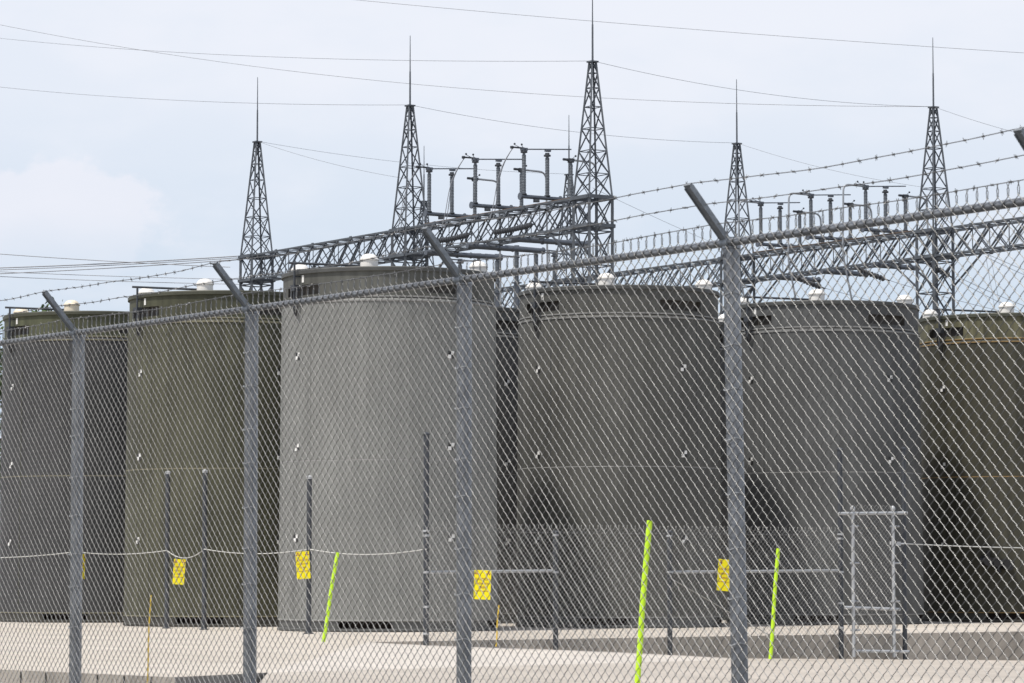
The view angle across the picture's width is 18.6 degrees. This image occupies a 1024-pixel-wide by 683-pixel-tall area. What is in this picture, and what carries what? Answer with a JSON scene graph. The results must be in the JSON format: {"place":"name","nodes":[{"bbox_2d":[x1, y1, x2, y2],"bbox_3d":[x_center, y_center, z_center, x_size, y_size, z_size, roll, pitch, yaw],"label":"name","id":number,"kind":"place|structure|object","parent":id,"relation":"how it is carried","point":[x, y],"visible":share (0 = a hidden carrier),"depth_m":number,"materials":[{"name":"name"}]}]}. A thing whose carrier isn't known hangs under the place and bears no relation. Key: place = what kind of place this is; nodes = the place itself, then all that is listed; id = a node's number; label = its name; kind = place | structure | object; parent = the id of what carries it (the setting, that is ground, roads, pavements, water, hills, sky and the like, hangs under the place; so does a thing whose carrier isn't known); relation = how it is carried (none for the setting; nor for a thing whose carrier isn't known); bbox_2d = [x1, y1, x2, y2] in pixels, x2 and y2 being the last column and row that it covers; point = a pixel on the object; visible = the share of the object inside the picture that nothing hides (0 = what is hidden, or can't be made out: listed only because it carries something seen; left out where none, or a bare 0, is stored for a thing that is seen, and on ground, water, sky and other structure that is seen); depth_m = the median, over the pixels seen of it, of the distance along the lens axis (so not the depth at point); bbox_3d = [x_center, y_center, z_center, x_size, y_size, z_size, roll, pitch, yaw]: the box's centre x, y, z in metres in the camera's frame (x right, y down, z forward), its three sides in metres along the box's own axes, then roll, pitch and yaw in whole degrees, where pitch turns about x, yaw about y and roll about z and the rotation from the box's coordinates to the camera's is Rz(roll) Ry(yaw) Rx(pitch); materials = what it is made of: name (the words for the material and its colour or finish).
{"place":"outdoors","nodes":[
{"label":"outdoors","id":0,"kind":"place"},
{"bbox_2d":[2,254,229,267],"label":"overhead wire","id":1,"kind":"object","parent":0,"point":[108,261],"visible":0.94,"depth_m":128.45,"materials":[{"name":"grey metal"}]},
{"bbox_2d":[0,0,1023,456],"label":"sky","id":2,"kind":"structure","parent":0,"point":[88,176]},
{"bbox_2d":[260,658,1023,682],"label":"apron","id":3,"kind":"object","parent":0,"point":[971,673],"visible":0.67,"depth_m":35.49,"materials":[{"name":"concrete"}]},
{"bbox_2d":[422,432,843,658],"bbox_3d":[1.819,2.905,43.127,7.330,3.134,0.130,3,-5,-36],"label":"chain link fence","id":4,"kind":"object","parent":3,"relation":"on","point":[840,619],"visible":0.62,"depth_m":42.99,"materials":[{"name":"metal"}]},
{"bbox_2d":[473,570,490,599],"bbox_3d":[-0.392,3.215,41.400,0.225,0.385,0.007,3,-4,-4],"label":"warning sign","id":5,"kind":"object","parent":4,"relation":"hanging from","point":[483,586],"visible":0.84,"depth_m":41.40,"materials":[{"name":"yellow plastic"}]},
{"bbox_2d":[716,559,729,590],"bbox_3d":[2.973,3.271,43.867,0.215,0.440,0.006,7,-7,-23],"label":"warning sign","id":6,"kind":"object","parent":4,"relation":"hanging from","point":[724,577],"visible":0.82,"depth_m":43.86,"materials":[{"name":"yellow plastic"}]},
{"bbox_2d":[634,520,651,682],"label":"marker pole","id":7,"kind":"object","parent":3,"relation":"on","point":[643,603],"visible":0.78,"depth_m":31.10,"materials":[{"name":"green plastic"}]},
{"bbox_2d":[768,548,779,658],"bbox_3d":[3.639,3.639,43.476,0.187,1.535,0.056,2,-4,-23],"label":"marker pole","id":8,"kind":"object","parent":3,"relation":"on","point":[774,602],"visible":0.84,"depth_m":43.46,"materials":[{"name":"plastic"}]},
{"bbox_2d":[901,447,906,659],"bbox_3d":[5.754,3.113,45.971,0.096,3.134,0.095,0,-4,0],"label":"steel post","id":9,"kind":"object","parent":3,"relation":"on","point":[904,562],"visible":0.69,"depth_m":45.94,"materials":[{"name":"grey metal"}]},
{"bbox_2d":[838,505,909,656],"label":"pipe gate","id":10,"kind":"structure","parent":9,"relation":"attached to","point":[852,513],"depth_m":45.54,"materials":[{"name":"grey metal"}]},
{"bbox_2d":[907,543,1023,547],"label":"barrier rope","id":11,"kind":"object","parent":9,"relation":"attached to","point":[964,546],"visible":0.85,"depth_m":47.11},
{"bbox_2d":[360,0,1020,52],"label":"overhead wire","id":12,"kind":"object","parent":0,"point":[693,29],"visible":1,"depth_m":119.16,"materials":[{"name":"grey metal"}]},
{"label":"ground","id":13,"kind":"structure","parent":0,"visible":0},
{"bbox_2d":[0,314,7,471],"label":"tree","id":14,"kind":"object","parent":13,"relation":"on","point":[2,327],"visible":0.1,"depth_m":128.11,"materials":[{"name":"green plant"}]},
{"bbox_2d":[2,297,62,317],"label":"tree","id":15,"kind":"object","parent":13,"relation":"on","point":[43,305],"depth_m":130.36,"materials":[{"name":"green plant"}]},
{"bbox_2d":[147,595,151,681],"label":"marker stake","id":16,"kind":"object","parent":13,"relation":"on","point":[148,637],"visible":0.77,"depth_m":27.41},
{"bbox_2d":[238,77,273,290],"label":"lattice mast","id":17,"kind":"object","parent":13,"relation":"on","point":[256,148],"visible":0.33,"depth_m":125.61,"materials":[{"name":"metal"}]},
{"bbox_2d":[0,259,235,273],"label":"overhead wire","id":18,"kind":"object","parent":17,"relation":"attached to","point":[113,267],"visible":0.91,"depth_m":128.53,"materials":[{"name":"grey metal"}]},
{"bbox_2d":[0,257,236,269],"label":"overhead wire","id":19,"kind":"object","parent":17,"relation":"attached to","point":[117,264],"visible":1,"depth_m":128.50,"materials":[{"name":"grey metal"}]},
{"bbox_2d":[0,256,237,267],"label":"overhead wire","id":20,"kind":"object","parent":17,"relation":"attached to","point":[119,262],"visible":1,"depth_m":128.41,"materials":[{"name":"grey metal"}]},
{"bbox_2d":[0,271,237,279],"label":"overhead wire","id":21,"kind":"object","parent":17,"relation":"attached to","point":[122,276],"visible":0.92,"depth_m":128.55,"materials":[{"name":"grey metal"}]},
{"bbox_2d":[0,276,244,284],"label":"overhead wire","id":22,"kind":"object","parent":17,"relation":"attached to","point":[104,280],"visible":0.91,"depth_m":128.92,"materials":[{"name":"grey metal"}]},
{"bbox_2d":[3,87,330,104],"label":"overhead wire","id":23,"kind":"object","parent":17,"relation":"attached to","point":[182,100],"visible":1,"depth_m":131.45,"materials":[{"name":"grey metal"}]},
{"bbox_2d":[251,230,411,281],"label":"lattice beam","id":24,"kind":"structure","parent":17,"relation":"attached to","point":[311,246],"depth_m":120.40,"materials":[{"name":"metal"}]},
{"bbox_2d":[263,143,405,178],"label":"overhead wire","id":25,"kind":"object","parent":17,"relation":"attached to","point":[335,164],"visible":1,"depth_m":120.48,"materials":[{"name":"grey metal"}]},
{"bbox_2d":[264,142,556,173],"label":"overhead wire","id":26,"kind":"object","parent":17,"relation":"attached to","point":[404,162],"visible":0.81,"depth_m":130.26,"materials":[{"name":"grey metal"}]},
{"bbox_2d":[389,36,428,266],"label":"lattice mast","id":27,"kind":"object","parent":13,"relation":"on","point":[410,110],"visible":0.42,"depth_m":115.78,"materials":[{"name":"metal"}]},
{"bbox_2d":[415,174,433,266],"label":"lattice mast","id":28,"kind":"object","parent":13,"relation":"on","point":[423,217],"visible":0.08,"depth_m":146.18,"materials":[{"name":"metal"}]},
{"bbox_2d":[494,280,568,307],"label":"lattice beam","id":29,"kind":"structure","parent":28,"relation":"attached to","point":[523,288],"depth_m":139.26,"materials":[{"name":"metal"}]},
{"bbox_2d":[452,259,472,268],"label":"bus support","id":30,"kind":"object","parent":13,"relation":"on","point":[458,260],"visible":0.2,"depth_m":126.50,"materials":[{"name":"metal"}]},
{"bbox_2d":[494,254,519,306],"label":"bus support","id":31,"kind":"object","parent":13,"relation":"on","point":[496,293],"visible":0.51,"depth_m":118.40,"materials":[{"name":"metal"}]},
{"bbox_2d":[0,125,1023,682],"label":"chain link fence","id":32,"kind":"object","parent":13,"relation":"on","point":[732,309],"visible":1,"depth_m":18.47,"materials":[{"name":"metal"}]},
{"bbox_2d":[0,620,1023,682],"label":"pad","id":33,"kind":"object","parent":13,"relation":"on","point":[987,637],"visible":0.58,"depth_m":43.57,"materials":[{"name":"concrete"}]},
{"bbox_2d":[0,300,128,622],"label":"storage cask","id":34,"kind":"object","parent":33,"relation":"on","point":[21,319],"visible":0.41,"depth_m":55.36,"materials":[{"name":"grey paint"}]},
{"bbox_2d":[20,671,151,682],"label":"slab joint","id":35,"kind":"object","parent":33,"relation":"on","point":[96,678],"visible":0.5,"depth_m":28.96,"materials":[{"name":"grey concrete"}]},
{"bbox_2d":[162,471,170,628],"bbox_3d":[-5.482,3.306,49.832,0.150,2.506,0.150,0,-4,0],"label":"barrier post","id":36,"kind":"object","parent":33,"relation":"on","point":[166,546],"visible":0.6,"depth_m":49.81,"materials":[{"name":"grey metal"}]},
{"bbox_2d":[84,550,165,554],"bbox_3d":[-6.286,3.389,50.349,1.968,0.070,0.014,-3,-5,35],"label":"barrier rope","id":37,"kind":"object","parent":36,"relation":"attached to","point":[123,554],"visible":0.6,"depth_m":50.32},
{"bbox_2d":[82,554,84,578],"bbox_3d":[-6.965,3.648,50.803,0.006,0.400,0.200,-1,-6,16],"label":"warning sign","id":38,"kind":"object","parent":37,"relation":"hanging from","point":[83,567],"visible":0.26,"depth_m":50.85,"materials":[{"name":"yellow plastic"}]},
{"bbox_2d":[123,279,282,626],"bbox_3d":[-4.810,1.915,52.800,3.430,5.710,3.430,0,-4,0],"label":"storage cask","id":39,"kind":"object","parent":33,"relation":"on","point":[164,299],"visible":0.52,"depth_m":51.29,"materials":[{"name":"green paint"}]},
{"bbox_2d":[199,469,208,629],"bbox_3d":[-4.783,3.234,48.750,0.150,2.494,0.150,0,-4,0],"label":"barrier post","id":40,"kind":"object","parent":33,"relation":"on","point":[204,529],"visible":0.84,"depth_m":48.72,"materials":[{"name":"grey metal"}]},
{"bbox_2d":[304,475,312,633],"bbox_3d":[-2.964,3.108,45.764,0.150,2.313,0.150,0,-4,0],"label":"barrier post","id":41,"kind":"object","parent":33,"relation":"on","point":[309,510],"visible":0.66,"depth_m":45.74,"materials":[{"name":"grey metal"}]},
{"bbox_2d":[204,549,308,553],"bbox_3d":[-3.874,3.158,47.213,0.014,0.092,3.498,3,-5,-31],"label":"barrier rope","id":42,"kind":"object","parent":41,"relation":"attached to","point":[258,553],"visible":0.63,"depth_m":46.95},
{"bbox_2d":[309,549,421,554],"bbox_3d":[-2.044,2.902,43.355,0.014,0.102,5.090,2,-4,-21],"label":"barrier rope","id":43,"kind":"object","parent":41,"relation":"attached to","point":[366,554],"visible":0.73,"depth_m":43.20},
{"bbox_2d":[296,551,310,578],"bbox_3d":[-3.044,3.257,45.632,0.200,0.400,0.007,-3,-3,-10],"label":"warning sign","id":44,"kind":"object","parent":43,"relation":"hanging from","point":[303,564],"visible":0.73,"depth_m":45.63,"materials":[{"name":"yellow plastic"}]},
{"bbox_2d":[321,552,338,641],"bbox_3d":[-2.334,3.287,40.293,0.229,1.152,0.049,1,-4,-16],"label":"marker pole","id":45,"kind":"object","parent":33,"relation":"on","point":[329,601],"visible":0.73,"depth_m":40.27,"materials":[{"name":"green plastic"}]},
{"bbox_2d":[278,254,498,631],"bbox_3d":[-1.920,1.619,48.710,3.430,5.710,3.430,0,-4,0],"label":"storage cask","id":46,"kind":"object","parent":33,"relation":"on","point":[364,268],"visible":0.59,"depth_m":47.24,"materials":[{"name":"grey paint"}]},
{"bbox_2d":[271,642,729,671],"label":"ramp","id":47,"kind":"structure","parent":33,"relation":"on","point":[601,658],"depth_m":37.27,"materials":[{"name":"concrete"}]},
{"bbox_2d":[495,605,499,646],"bbox_3d":[-0.189,3.672,40.466,0.024,0.533,0.080,-3,-5,34],"label":"marker stake","id":48,"kind":"object","parent":47,"relation":"on","point":[497,626],"visible":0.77,"depth_m":40.46,"materials":[{"name":"yellow"}]},
{"bbox_2d":[496,307,540,623],"bbox_3d":[-1.080,2.139,55.892,3.430,5.710,3.430,0,-4,0],"label":"storage cask","id":49,"kind":"object","parent":33,"relation":"on","point":[510,422],"visible":0.03,"depth_m":54.56,"materials":[{"name":"grey paint"}]},
{"bbox_2d":[515,273,723,627],"bbox_3d":[1.770,1.843,51.802,3.430,5.710,3.430,0,-4,0],"label":"storage cask","id":50,"kind":"object","parent":33,"relation":"on","point":[666,410],"visible":0.72,"depth_m":50.37,"materials":[{"name":"grey paint"}]},
{"bbox_2d":[718,314,728,619],"bbox_3d":[2.600,2.349,58.784,3.430,5.710,3.430,0,-4,0],"label":"storage cask","id":51,"kind":"object","parent":33,"relation":"on","point":[723,456],"visible":0.05,"depth_m":57.75,"materials":[{"name":"grey paint"}]},
{"bbox_2d":[727,289,924,624],"bbox_3d":[5.450,2.052,54.695,3.430,5.710,3.430,0,-4,0],"label":"storage cask","id":52,"kind":"object","parent":33,"relation":"on","point":[885,437],"visible":0.62,"depth_m":53.24,"materials":[{"name":"grey paint"}]},
{"bbox_2d":[918,302,1023,621],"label":"storage cask","id":53,"kind":"object","parent":33,"relation":"on","point":[985,475],"visible":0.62,"depth_m":55.88,"materials":[{"name":"green paint"}]},
{"bbox_2d":[505,245,533,307],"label":"bus support","id":54,"kind":"object","parent":13,"relation":"on","point":[517,280],"visible":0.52,"depth_m":122.41,"materials":[{"name":"metal"}]},
{"bbox_2d":[534,249,555,280],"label":"bus support","id":55,"kind":"object","parent":13,"relation":"on","point":[535,278],"visible":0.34,"depth_m":124.48,"materials":[{"name":"metal"}]},
{"bbox_2d":[550,252,566,286],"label":"bus support","id":56,"kind":"object","parent":13,"relation":"on","point":[554,261],"visible":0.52,"depth_m":126.48,"materials":[{"name":"metal"}]},
{"bbox_2d":[556,137,584,285],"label":"lattice mast","id":57,"kind":"object","parent":13,"relation":"on","point":[569,209],"visible":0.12,"depth_m":136.10,"materials":[{"name":"metal"}]},
{"bbox_2d":[570,0,615,285],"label":"lattice mast","id":58,"kind":"object","parent":13,"relation":"on","point":[589,196],"visible":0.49,"depth_m":105.63,"materials":[{"name":"metal"}]},
{"bbox_2d":[1,38,427,60],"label":"overhead wire","id":59,"kind":"object","parent":58,"relation":"attached to","point":[235,55],"visible":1,"depth_m":127.19,"materials":[{"name":"grey metal"}]},
{"bbox_2d":[405,197,593,266],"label":"lattice beam","id":60,"kind":"structure","parent":58,"relation":"attached to","point":[488,245],"depth_m":110.68,"materials":[{"name":"metal"}]},
{"bbox_2d":[396,163,501,305],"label":"disconnect switch","id":61,"kind":"object","parent":60,"relation":"attached to","point":[429,212],"visible":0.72,"depth_m":112.98,"materials":[{"name":"metal"}]},
{"bbox_2d":[437,232,471,242],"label":"insulator string","id":62,"kind":"object","parent":60,"relation":"hanging from","point":[454,238],"visible":0.88,"depth_m":111.89,"materials":[{"name":"ceramic"}]},
{"bbox_2d":[441,153,548,286],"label":"disconnect switch","id":63,"kind":"object","parent":60,"relation":"attached to","point":[486,207],"visible":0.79,"depth_m":110.50,"materials":[{"name":"metal"}]},
{"bbox_2d":[492,222,535,234],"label":"insulator string","id":64,"kind":"object","parent":60,"relation":"hanging from","point":[513,229],"visible":1,"depth_m":108.67,"materials":[{"name":"ceramic"}]},
{"bbox_2d":[490,143,594,217],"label":"disconnect switch","id":65,"kind":"object","parent":60,"relation":"attached to","point":[535,198],"visible":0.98,"depth_m":107.88,"materials":[{"name":"metal"}]},
{"bbox_2d":[594,188,707,240],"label":"overhead wire","id":66,"kind":"object","parent":58,"relation":"attached to","point":[651,215],"visible":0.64,"depth_m":113.32,"materials":[{"name":"grey metal"}]},
{"bbox_2d":[598,62,930,106],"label":"overhead wire","id":67,"kind":"object","parent":58,"relation":"attached to","point":[763,93],"visible":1,"depth_m":110.92,"materials":[{"name":"grey metal"}]},
{"bbox_2d":[718,79,755,314],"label":"lattice mast","id":68,"kind":"object","parent":13,"relation":"on","point":[736,169],"visible":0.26,"depth_m":126.16,"materials":[{"name":"metal"}]},
{"bbox_2d":[417,106,724,142],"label":"overhead wire","id":69,"kind":"object","parent":68,"relation":"attached to","point":[571,131],"visible":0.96,"depth_m":120.67,"materials":[{"name":"grey metal"}]},
{"bbox_2d":[567,257,722,287],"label":"lattice beam","id":70,"kind":"structure","parent":68,"relation":"attached to","point":[673,267],"depth_m":129.63,"materials":[{"name":"metal"}]},
{"bbox_2d":[741,144,926,187],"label":"overhead wire","id":71,"kind":"object","parent":68,"relation":"attached to","point":[837,171],"visible":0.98,"depth_m":120.97,"materials":[{"name":"grey metal"}]},
{"bbox_2d":[914,38,954,318],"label":"lattice mast","id":72,"kind":"object","parent":13,"relation":"on","point":[933,112],"visible":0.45,"depth_m":116.10,"materials":[{"name":"metal"}]},
{"bbox_2d":[3,25,919,106],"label":"overhead wire","id":73,"kind":"object","parent":72,"relation":"attached to","point":[491,90],"visible":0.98,"depth_m":129.65,"materials":[{"name":"grey metal"}]},
{"bbox_2d":[740,230,931,302],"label":"lattice beam","id":74,"kind":"structure","parent":72,"relation":"attached to","point":[832,269],"depth_m":120.77,"materials":[{"name":"metal"}]},
{"bbox_2d":[738,197,822,295],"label":"disconnect switch","id":75,"kind":"object","parent":74,"relation":"attached to","point":[760,203],"visible":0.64,"depth_m":123.59,"materials":[{"name":"metal"}]},
{"bbox_2d":[793,275,823,288],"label":"insulator string","id":76,"kind":"object","parent":74,"relation":"hanging from","point":[812,284],"visible":0.74,"depth_m":122.97,"materials":[{"name":"ceramic"}]},
{"bbox_2d":[787,189,873,300],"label":"disconnect switch","id":77,"kind":"object","parent":74,"relation":"attached to","point":[811,196],"visible":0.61,"depth_m":120.76,"materials":[{"name":"metal"}]},
{"bbox_2d":[854,267,888,280],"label":"insulator string","id":78,"kind":"object","parent":74,"relation":"hanging from","point":[866,272],"visible":0.77,"depth_m":119.99,"materials":[{"name":"ceramic"}]},
{"bbox_2d":[892,281,998,310],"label":"overhead wire","id":79,"kind":"object","parent":78,"relation":"attached to","point":[946,297],"visible":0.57,"depth_m":128.60,"materials":[{"name":"grey metal"}]},
{"bbox_2d":[842,181,928,299],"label":"disconnect switch","id":80,"kind":"object","parent":74,"relation":"attached to","point":[865,188],"visible":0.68,"depth_m":118.00,"materials":[{"name":"metal"}]},
{"bbox_2d":[924,259,951,277],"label":"insulator string","id":81,"kind":"object","parent":72,"relation":"attached to","point":[936,268],"visible":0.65,"depth_m":116.45,"materials":[{"name":"ceramic"}]},
{"bbox_2d":[935,107,1012,131],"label":"overhead wire","id":82,"kind":"object","parent":72,"relation":"attached to","point":[971,119],"visible":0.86,"depth_m":112.40,"materials":[{"name":"grey metal"}]},
{"bbox_2d":[934,216,1023,285],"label":"lattice beam","id":83,"kind":"structure","parent":72,"relation":"attached to","point":[977,251],"depth_m":113.95,"materials":[{"name":"metal"}]},
{"bbox_3d":[-7.090,3.365,50.964,0.150,2.552,0.150,0,-4,0],"label":"barrier post","id":84,"kind":"object","parent":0,"visible":0},
{"bbox_2d":[1,552,69,557],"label":"barrier rope","id":85,"kind":"object","parent":84,"relation":"attached to","point":[36,555],"visible":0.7,"depth_m":51.28,"materials":[{"name":"grey fabric"}]},
{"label":"barrier rope","id":86,"kind":"object","parent":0,"visible":0},
{"bbox_2d":[172,559,185,584],"bbox_3d":[-5.277,3.650,49.655,0.185,0.400,0.007,4,-5,-6],"label":"warning sign","id":87,"kind":"object","parent":86,"relation":"hanging from","point":[181,575],"visible":0.65,"depth_m":49.65,"materials":[{"name":"yellow plastic"}]}
]}

